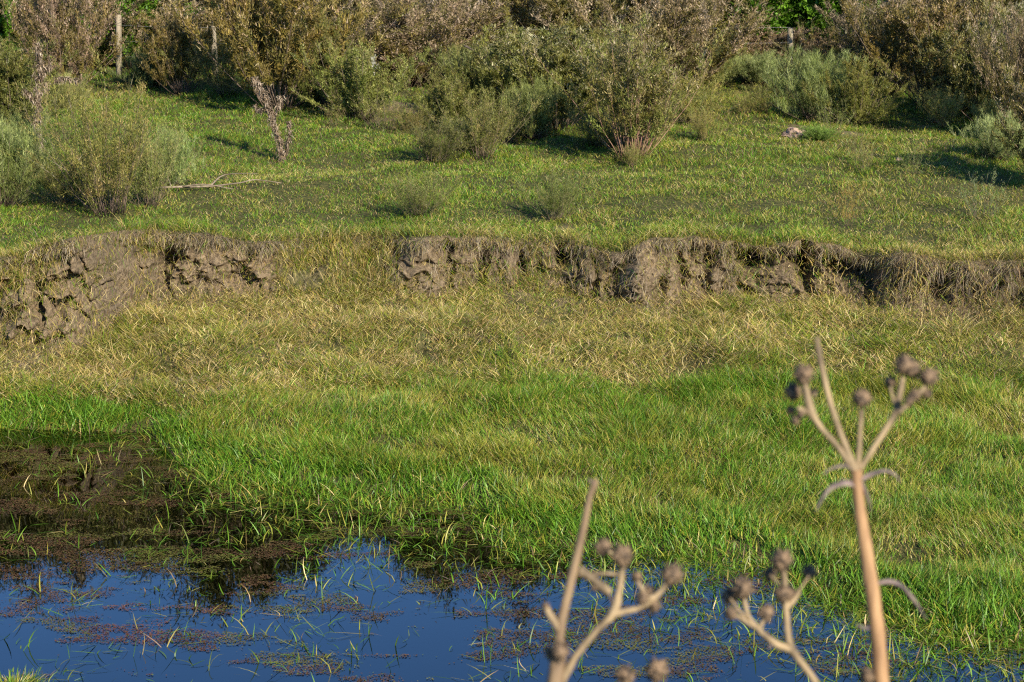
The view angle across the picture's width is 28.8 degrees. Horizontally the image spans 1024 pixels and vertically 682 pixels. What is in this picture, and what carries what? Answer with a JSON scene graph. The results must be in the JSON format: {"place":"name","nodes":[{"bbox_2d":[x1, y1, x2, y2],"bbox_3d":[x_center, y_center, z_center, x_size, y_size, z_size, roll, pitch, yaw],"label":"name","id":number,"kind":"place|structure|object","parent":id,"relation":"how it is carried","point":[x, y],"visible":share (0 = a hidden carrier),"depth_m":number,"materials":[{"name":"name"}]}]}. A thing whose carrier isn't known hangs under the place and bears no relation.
{"place":"outdoors","nodes":[
{"label":"outdoors","id":0,"kind":"place"},
{"bbox_2d":[0,428,1023,681],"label":"water","id":1,"kind":"structure","parent":0,"point":[444,634],"depth_m":12.21,"materials":[{"name":"liquid"}]},
{"bbox_2d":[0,427,1023,681],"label":"floating weed","id":2,"kind":"object","parent":1,"relation":"on","point":[426,565],"visible":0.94,"depth_m":12.29,"materials":[{"name":"plant"}]},
{"bbox_2d":[0,0,1023,642],"bbox_3d":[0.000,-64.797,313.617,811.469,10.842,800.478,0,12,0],"label":"ground","id":3,"kind":"structure","parent":0,"point":[108,282],"depth_m":20.09,"materials":[{"name":"soil"}]},
{"bbox_2d":[0,0,43,57],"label":"leafy bush","id":4,"kind":"object","parent":3,"relation":"on","point":[5,32],"visible":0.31,"depth_m":34.11,"materials":[{"name":"green plant"}]},
{"bbox_2d":[1,106,55,149],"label":"shrub","id":5,"kind":"object","parent":3,"relation":"on","point":[21,122],"visible":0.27,"depth_m":25.53,"materials":[{"name":"green plant"}]},
{"bbox_2d":[0,107,80,208],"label":"broom shrub","id":6,"kind":"object","parent":3,"relation":"on","point":[9,169],"visible":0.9,"depth_m":21.80,"materials":[{"name":"green plant"}]},
{"bbox_2d":[0,35,85,126],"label":"shrub","id":7,"kind":"object","parent":3,"relation":"on","point":[9,94],"visible":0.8,"depth_m":27.47,"materials":[{"name":"green plant"}]},
{"bbox_2d":[1,24,90,71],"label":"shrub","id":8,"kind":"object","parent":3,"relation":"on","point":[29,43],"visible":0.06,"depth_m":33.27,"materials":[{"name":"green plant"}]},
{"bbox_2d":[22,42,80,155],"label":"dead thistle","id":9,"kind":"object","parent":3,"relation":"on","point":[41,73],"visible":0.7,"depth_m":24.95,"materials":[{"name":"brown plant"}]},
{"bbox_2d":[3,146,116,204],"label":"shrub","id":10,"kind":"object","parent":3,"relation":"on","point":[59,175],"visible":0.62,"depth_m":21.74,"materials":[{"name":"green plant"}]},
{"bbox_2d":[44,100,80,137],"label":"shrub","id":11,"kind":"object","parent":3,"relation":"on","point":[64,125],"visible":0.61,"depth_m":26.46,"materials":[{"name":"green plant"}]},
{"bbox_2d":[0,0,146,92],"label":"scrub bush","id":12,"kind":"object","parent":3,"relation":"on","point":[52,25],"visible":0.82,"depth_m":30.77,"materials":[{"name":"brown plant"}]},
{"bbox_2d":[44,70,102,109],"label":"shrub","id":13,"kind":"object","parent":3,"relation":"on","point":[71,86],"visible":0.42,"depth_m":29.16,"materials":[{"name":"green plant"}]},
{"bbox_2d":[0,43,175,217],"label":"shrub","id":14,"kind":"object","parent":3,"relation":"on","point":[94,167],"visible":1,"depth_m":21.08,"materials":[{"name":"green plant"}]},
{"bbox_2d":[65,24,112,70],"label":"shrub","id":15,"kind":"object","parent":3,"relation":"on","point":[92,44],"visible":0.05,"depth_m":33.49,"materials":[{"name":"green plant"}]},
{"bbox_2d":[0,0,209,66],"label":"scrub bush","id":16,"kind":"object","parent":3,"relation":"on","point":[105,41],"visible":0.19,"depth_m":33.38,"materials":[{"name":"brown plant"}]},
{"bbox_2d":[43,0,217,68],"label":"leafy bush","id":17,"kind":"object","parent":3,"relation":"on","point":[148,5],"visible":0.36,"depth_m":33.56,"materials":[{"name":"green plant"}]},
{"bbox_2d":[106,45,175,88],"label":"broom shrub","id":18,"kind":"object","parent":3,"relation":"on","point":[137,72],"visible":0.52,"depth_m":31.66,"materials":[{"name":"green plant"}]},
{"bbox_2d":[86,106,204,207],"bbox_3d":[-4.018,-1.996,21.546,1.362,1.136,1.590,6,13,25],"label":"shrub","id":19,"kind":"object","parent":3,"relation":"on","point":[154,170],"visible":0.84,"depth_m":21.48,"materials":[{"name":"green plant"}]},
{"bbox_2d":[130,125,204,185],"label":"broom shrub","id":20,"kind":"object","parent":3,"relation":"on","point":[181,153],"visible":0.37,"depth_m":22.57,"materials":[{"name":"green plant"}]},
{"bbox_2d":[92,0,255,65],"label":"scrub bush","id":21,"kind":"object","parent":3,"relation":"on","point":[182,2],"visible":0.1,"depth_m":33.50,"materials":[{"name":"brown plant"}]},
{"bbox_2d":[122,0,227,95],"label":"shrub","id":22,"kind":"object","parent":3,"relation":"on","point":[175,44],"visible":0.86,"depth_m":30.70,"materials":[{"name":"green plant"}]},
{"bbox_2d":[142,36,261,96],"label":"shrub","id":23,"kind":"object","parent":3,"relation":"on","point":[224,75],"visible":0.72,"depth_m":30.32,"materials":[{"name":"green plant"}]},
{"bbox_2d":[158,173,279,188],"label":"fallen branch","id":24,"kind":"object","parent":3,"relation":"on","point":[204,185],"visible":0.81,"depth_m":22.56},
{"bbox_2d":[249,76,293,162],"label":"dead thistle","id":25,"kind":"object","parent":3,"relation":"on","point":[272,116],"visible":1,"depth_m":25.02,"materials":[{"name":"brown plant"}]},
{"bbox_2d":[160,0,423,110],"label":"shrub","id":26,"kind":"object","parent":3,"relation":"on","point":[246,49],"visible":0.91,"depth_m":28.68,"materials":[{"name":"green plant"}]},
{"bbox_2d":[227,0,357,45],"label":"scrub bush","id":27,"kind":"object","parent":3,"relation":"on","point":[309,12],"visible":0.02,"depth_m":34.77,"materials":[{"name":"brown plant"}]},
{"bbox_2d":[260,33,348,95],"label":"broom shrub","id":28,"kind":"object","parent":3,"relation":"on","point":[282,72],"visible":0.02,"depth_m":30.75,"materials":[{"name":"green plant"}]},
{"bbox_2d":[276,5,353,108],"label":"shrub","id":29,"kind":"object","parent":3,"relation":"on","point":[317,97],"visible":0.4,"depth_m":29.06,"materials":[{"name":"green plant"}]},
{"bbox_2d":[321,101,345,125],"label":"shrub","id":30,"kind":"object","parent":3,"relation":"on","point":[332,114],"visible":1,"depth_m":27.79,"materials":[{"name":"green plant"}]},
{"bbox_2d":[288,37,429,122],"bbox_3d":[-2.099,-3.703,28.183,2.174,1.231,2.221,-3,12,-13],"label":"shrub","id":31,"kind":"object","parent":3,"relation":"on","point":[356,73],"visible":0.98,"depth_m":28.11,"materials":[{"name":"green plant"}]},
{"bbox_2d":[354,96,397,127],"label":"shrub","id":32,"kind":"object","parent":3,"relation":"on","point":[375,118],"visible":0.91,"depth_m":27.50,"materials":[{"name":"green plant"}]},
{"bbox_2d":[291,0,483,53],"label":"scrub bush","id":33,"kind":"object","parent":3,"relation":"on","point":[372,4],"visible":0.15,"depth_m":33.08,"materials":[{"name":"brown plant"}]},
{"bbox_2d":[347,83,429,131],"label":"shrub","id":34,"kind":"object","parent":3,"relation":"on","point":[393,118],"visible":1,"depth_m":27.27,"materials":[{"name":"green plant"}]},
{"bbox_2d":[298,0,507,87],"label":"scrub bush","id":35,"kind":"object","parent":3,"relation":"on","point":[392,45],"visible":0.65,"depth_m":31.52,"materials":[{"name":"green plant"}]},
{"bbox_2d":[388,107,434,134],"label":"shrub","id":36,"kind":"object","parent":3,"relation":"on","point":[407,122],"visible":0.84,"depth_m":27.14,"materials":[{"name":"green plant"}]},
{"bbox_2d":[374,160,463,218],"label":"shrub","id":37,"kind":"object","parent":3,"relation":"on","point":[421,202],"visible":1,"depth_m":21.25,"materials":[{"name":"green plant"}]},
{"bbox_2d":[379,104,499,164],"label":"shrub","id":38,"kind":"object","parent":3,"relation":"on","point":[425,146],"visible":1,"depth_m":24.71,"materials":[{"name":"green plant"}]},
{"bbox_2d":[415,36,475,83],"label":"shrub","id":39,"kind":"object","parent":3,"relation":"on","point":[439,54],"visible":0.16,"depth_m":32.08,"materials":[{"name":"green plant"}]},
{"bbox_2d":[416,43,486,85],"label":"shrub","id":40,"kind":"object","parent":3,"relation":"on","point":[440,61],"visible":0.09,"depth_m":31.55,"materials":[{"name":"green plant"}]},
{"bbox_2d":[394,70,512,135],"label":"shrub","id":41,"kind":"object","parent":3,"relation":"on","point":[444,87],"visible":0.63,"depth_m":27.28,"materials":[{"name":"green plant"}]},
{"bbox_2d":[116,14,792,76],"bbox_3d":[-0.943,-4.783,32.702,11.159,1.142,0.107,0,12,0],"label":"fence","id":42,"kind":"object","parent":3,"relation":"on","point":[119,30],"visible":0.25,"depth_m":32.63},
{"bbox_2d":[423,116,504,151],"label":"shrub","id":43,"kind":"object","parent":3,"relation":"on","point":[458,130],"visible":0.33,"depth_m":25.24,"materials":[{"name":"green plant"}]},
{"bbox_2d":[420,35,510,120],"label":"shrub","id":44,"kind":"object","parent":3,"relation":"on","point":[473,81],"visible":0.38,"depth_m":28.21,"materials":[{"name":"green plant"}]},
{"bbox_2d":[447,45,504,75],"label":"broom shrub","id":45,"kind":"object","parent":3,"relation":"on","point":[472,56],"depth_m":30.69,"materials":[{"name":"green plant"}]},
{"bbox_2d":[414,77,549,159],"bbox_3d":[-0.379,-2.813,24.973,1.847,1.066,1.581,0,12,-1],"label":"shrub","id":46,"kind":"object","parent":3,"relation":"on","point":[482,112],"visible":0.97,"depth_m":24.80,"materials":[{"name":"green plant"}]},
{"bbox_2d":[416,0,559,53],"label":"scrub bush","id":47,"kind":"object","parent":3,"relation":"on","point":[532,10],"visible":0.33,"depth_m":34.39,"materials":[{"name":"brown plant"}]},
{"bbox_2d":[496,110,526,143],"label":"shrub","id":48,"kind":"object","parent":3,"relation":"on","point":[513,133],"visible":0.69,"depth_m":26.83,"materials":[{"name":"green plant"}]},
{"bbox_2d":[0,359,1023,642],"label":"shore grass","id":49,"kind":"structure","parent":3,"relation":"on","point":[990,589],"depth_m":15.09,"materials":[{"name":"plant"}]},
{"bbox_2d":[0,225,1023,418],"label":"bank grass","id":50,"kind":"structure","parent":3,"relation":"on","point":[436,319],"depth_m":18.29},
{"bbox_2d":[0,19,1023,281],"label":"meadow grass","id":51,"kind":"structure","parent":3,"relation":"on","point":[682,227],"depth_m":23.15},
{"bbox_2d":[0,216,1023,356],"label":"bank","id":52,"kind":"structure","parent":3,"relation":"on","point":[382,243],"depth_m":19.84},
{"bbox_2d":[498,67,582,139],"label":"broom shrub","id":53,"kind":"object","parent":3,"relation":"on","point":[539,121],"visible":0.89,"depth_m":26.84,"materials":[{"name":"green plant"}]},
{"bbox_2d":[461,13,624,131],"bbox_3d":[0.367,-3.731,27.700,2.441,1.668,2.426,5,13,25],"label":"shrub","id":54,"kind":"object","parent":3,"relation":"on","point":[559,62],"visible":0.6,"depth_m":27.43,"materials":[{"name":"green plant"}]},
{"bbox_2d":[478,18,614,101],"bbox_3d":[0.434,-4.125,29.552,2.018,1.457,2.246,-6,13,-27],"label":"shrub","id":55,"kind":"object","parent":3,"relation":"on","point":[495,55],"visible":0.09,"depth_m":29.19,"materials":[{"name":"green plant"}]},
{"bbox_2d":[473,0,655,45],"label":"scrub bush","id":56,"kind":"object","parent":3,"relation":"on","point":[557,9],"visible":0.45,"depth_m":33.48,"materials":[{"name":"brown plant"}]},
{"bbox_2d":[511,163,623,221],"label":"shrub","id":57,"kind":"object","parent":3,"relation":"on","point":[554,188],"visible":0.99,"depth_m":21.23,"materials":[{"name":"green plant"}]},
{"bbox_2d":[531,22,636,121],"bbox_3d":[1.049,-3.849,28.468,2.061,1.473,2.017,4,12,20],"label":"shrub","id":58,"kind":"object","parent":3,"relation":"on","point":[593,40],"visible":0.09,"depth_m":28.38,"materials":[{"name":"green plant"}]},
{"bbox_2d":[538,4,633,44],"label":"shrub","id":59,"kind":"object","parent":3,"relation":"on","point":[594,22],"visible":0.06,"depth_m":33.84,"materials":[{"name":"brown plant"}]},
{"bbox_2d":[556,101,621,147],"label":"shrub","id":60,"kind":"object","parent":3,"relation":"on","point":[590,138],"visible":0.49,"depth_m":26.16,"materials":[{"name":"green plant"}]},
{"bbox_2d":[540,478,686,681],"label":"dried stalk","id":61,"kind":"object","parent":3,"relation":"on","point":[556,654],"visible":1,"depth_m":2.90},
{"bbox_2d":[584,115,651,147],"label":"shrub","id":62,"kind":"object","parent":3,"relation":"on","point":[612,142],"visible":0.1,"depth_m":26.23,"materials":[{"name":"green plant"}]},
{"bbox_2d":[582,118,674,151],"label":"shrub","id":63,"kind":"object","parent":3,"relation":"on","point":[610,132],"visible":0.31,"depth_m":25.39,"materials":[{"name":"green plant"}]},
{"bbox_2d":[523,5,734,159],"bbox_3d":[1.523,-3.250,24.997,2.366,1.935,2.433,-4,12,-21],"label":"shrub","id":64,"kind":"object","parent":3,"relation":"on","point":[630,88],"visible":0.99,"depth_m":24.69,"materials":[{"name":"green plant"}]},
{"bbox_2d":[609,141,654,165],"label":"shrub","id":65,"kind":"object","parent":3,"relation":"on","point":[631,154],"visible":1,"depth_m":24.54,"materials":[{"name":"green plant"}]},
{"bbox_2d":[613,654,671,681],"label":"dried stalk","id":66,"kind":"object","parent":3,"relation":"on","point":[656,670],"visible":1,"depth_m":2.94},
{"bbox_2d":[530,0,790,96],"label":"scrub bush","id":67,"kind":"object","parent":3,"relation":"on","point":[668,29],"visible":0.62,"depth_m":30.48,"materials":[{"name":"brown plant"}]},
{"bbox_2d":[587,0,756,20],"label":"scrub bush","id":68,"kind":"object","parent":3,"relation":"on","point":[643,3],"depth_m":35.97,"materials":[{"name":"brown plant"}]},
{"bbox_2d":[579,0,784,51],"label":"scrub bush","id":69,"kind":"object","parent":3,"relation":"on","point":[721,11],"visible":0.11,"depth_m":33.35,"materials":[{"name":"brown plant"}]},
{"bbox_2d":[673,89,716,123],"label":"shrub","id":70,"kind":"object","parent":3,"relation":"on","point":[700,98],"visible":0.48,"depth_m":27.91,"materials":[{"name":"green plant"}]},
{"bbox_2d":[680,101,731,140],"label":"shrub","id":71,"kind":"object","parent":3,"relation":"on","point":[704,129],"visible":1,"depth_m":26.22,"materials":[{"name":"green plant"}]},
{"bbox_2d":[653,57,763,123],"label":"shrub","id":72,"kind":"object","parent":3,"relation":"on","point":[713,91],"visible":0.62,"depth_m":27.79,"materials":[{"name":"green plant"}]},
{"bbox_2d":[683,41,751,86],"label":"broom shrub","id":73,"kind":"object","parent":3,"relation":"on","point":[727,76],"visible":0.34,"depth_m":31.93,"materials":[{"name":"green plant"}]},
{"bbox_2d":[722,87,760,113],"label":"shrub","id":74,"kind":"object","parent":3,"relation":"on","point":[744,104],"visible":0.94,"depth_m":28.38,"materials":[{"name":"green plant"}]},
{"bbox_2d":[733,47,787,84],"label":"broom shrub","id":75,"kind":"object","parent":3,"relation":"on","point":[752,72],"visible":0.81,"depth_m":32.11,"materials":[{"name":"green plant"}]},
{"bbox_2d":[739,77,785,112],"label":"shrub","id":76,"kind":"object","parent":3,"relation":"on","point":[763,99],"visible":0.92,"depth_m":28.42,"materials":[{"name":"green plant"}]},
{"bbox_2d":[719,546,820,681],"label":"dried stalk","id":77,"kind":"object","parent":3,"relation":"on","point":[742,589],"visible":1,"depth_m":3.10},
{"bbox_2d":[699,0,840,52],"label":"leafy bush","id":78,"kind":"object","parent":3,"relation":"on","point":[784,19],"visible":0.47,"depth_m":36.00,"materials":[{"name":"green plant"}]},
{"bbox_2d":[718,25,843,77],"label":"scrub bush","id":79,"kind":"object","parent":3,"relation":"on","point":[796,39],"visible":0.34,"depth_m":32.97,"materials":[{"name":"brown plant"}]},
{"bbox_2d":[781,127,805,138],"bbox_3d":[3.812,-2.783,26.932,0.357,0.226,0.365,6,13,28],"label":"rock","id":80,"kind":"object","parent":3,"relation":"on","point":[789,130],"visible":0.62,"depth_m":26.81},
{"bbox_2d":[757,20,845,69],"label":"shrub","id":81,"kind":"object","parent":3,"relation":"on","point":[823,49],"visible":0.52,"depth_m":32.16,"materials":[{"name":"green plant"}]},
{"bbox_2d":[769,53,839,83],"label":"shrub","id":82,"kind":"object","parent":3,"relation":"on","point":[799,65],"visible":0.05,"depth_m":31.54,"materials":[{"name":"green plant"}]},
{"bbox_2d":[733,0,888,44],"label":"leafy bush","id":83,"kind":"object","parent":3,"relation":"on","point":[816,26],"visible":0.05,"depth_m":37.27,"materials":[{"name":"green plant"}]},
{"bbox_2d":[791,122,850,141],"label":"broom shrub","id":84,"kind":"object","parent":3,"relation":"on","point":[818,133],"visible":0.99,"depth_m":26.39,"materials":[{"name":"green plant"}]},
{"bbox_2d":[757,42,891,121],"bbox_3d":[4.219,-3.623,27.977,1.919,1.153,1.731,-7,13,-31],"label":"broom shrub","id":85,"kind":"object","parent":3,"relation":"on","point":[812,71],"visible":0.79,"depth_m":28.03,"materials":[{"name":"green plant"}]},
{"bbox_2d":[811,96,855,134],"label":"shrub","id":86,"kind":"object","parent":3,"relation":"on","point":[828,118],"visible":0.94,"depth_m":26.72,"materials":[{"name":"green plant"}]},
{"bbox_2d":[793,0,883,46],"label":"leafy bush","id":87,"kind":"object","parent":3,"relation":"on","point":[821,25],"visible":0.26,"depth_m":36.18,"materials":[{"name":"green plant"}]},
{"bbox_2d":[827,177,867,227],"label":"shrub","id":88,"kind":"object","parent":3,"relation":"on","point":[844,212],"visible":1,"depth_m":20.93,"materials":[{"name":"green plant"}]},
{"bbox_2d":[800,49,910,125],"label":"shrub","id":89,"kind":"object","parent":3,"relation":"on","point":[858,83],"visible":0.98,"depth_m":27.73,"materials":[{"name":"green plant"}]},
{"bbox_2d":[837,122,883,160],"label":"shrub","id":90,"kind":"object","parent":3,"relation":"on","point":[859,141],"visible":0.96,"depth_m":24.60,"materials":[{"name":"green plant"}]},
{"bbox_2d":[783,337,940,681],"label":"dried stalk","id":91,"kind":"object","parent":3,"relation":"on","point":[910,368],"visible":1,"depth_m":3.00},
{"bbox_2d":[767,0,969,95],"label":"scrub bush","id":92,"kind":"object","parent":3,"relation":"on","point":[848,43],"visible":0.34,"depth_m":31.06,"materials":[{"name":"brown plant"}]},
{"bbox_2d":[851,140,888,172],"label":"shrub","id":93,"kind":"object","parent":3,"relation":"on","point":[867,158],"visible":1,"depth_m":24.01,"materials":[{"name":"green plant"}]},
{"bbox_2d":[883,133,941,175],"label":"shrub","id":94,"kind":"object","parent":3,"relation":"on","point":[918,148],"visible":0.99,"depth_m":23.49,"materials":[{"name":"green plant"}]},
{"bbox_2d":[853,0,1009,43],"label":"scrub bush","id":95,"kind":"object","parent":3,"relation":"on","point":[957,6],"visible":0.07,"depth_m":33.54,"materials":[{"name":"brown plant"}]},
{"bbox_2d":[839,0,1023,104],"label":"shrub","id":96,"kind":"object","parent":3,"relation":"on","point":[926,11],"visible":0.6,"depth_m":29.18,"materials":[{"name":"brown plant"}]},
{"bbox_2d":[897,45,981,112],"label":"scrub bush","id":97,"kind":"object","parent":3,"relation":"on","point":[932,84],"visible":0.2,"depth_m":28.95,"materials":[{"name":"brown plant"}]},
{"bbox_2d":[911,75,978,124],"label":"shrub","id":98,"kind":"object","parent":3,"relation":"on","point":[929,106],"visible":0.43,"depth_m":27.98,"materials":[{"name":"green plant"}]},
{"bbox_2d":[915,81,992,128],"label":"shrub","id":99,"kind":"object","parent":3,"relation":"on","point":[941,112],"visible":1,"depth_m":27.13,"materials":[{"name":"green plant"}]},
{"bbox_2d":[908,0,1023,123],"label":"shrub","id":100,"kind":"object","parent":3,"relation":"on","point":[969,83],"visible":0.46,"depth_m":27.81,"materials":[{"name":"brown plant"}]},
{"bbox_2d":[909,0,1023,34],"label":"scrub bush","id":101,"kind":"object","parent":3,"relation":"on","point":[1004,2],"visible":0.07,"depth_m":32.56,"materials":[{"name":"brown plant"}]},
{"bbox_2d":[949,165,1010,220],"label":"shrub","id":102,"kind":"object","parent":3,"relation":"on","point":[980,202],"visible":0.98,"depth_m":21.19,"materials":[{"name":"green plant"}]},
{"bbox_2d":[947,107,1023,161],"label":"broom shrub","id":103,"kind":"object","parent":3,"relation":"on","point":[993,148],"visible":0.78,"depth_m":24.63,"materials":[{"name":"green plant"}]},
{"bbox_2d":[953,0,1023,136],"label":"scrub bush","id":104,"kind":"object","parent":3,"relation":"on","point":[988,63],"visible":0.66,"depth_m":25.87,"materials":[{"name":"brown plant"}]},
{"bbox_2d":[969,96,1017,122],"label":"shrub","id":105,"kind":"object","parent":3,"relation":"on","point":[989,111],"visible":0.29,"depth_m":27.14,"materials":[{"name":"green plant"}]},
{"bbox_2d":[984,53,1023,177],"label":"shrub","id":106,"kind":"object","parent":3,"relation":"on","point":[1007,76],"visible":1,"depth_m":22.73,"materials":[{"name":"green plant"}]},
{"bbox_2d":[0,416,1023,681],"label":"water grass","id":107,"kind":"structure","parent":0,"point":[916,622],"depth_m":12.71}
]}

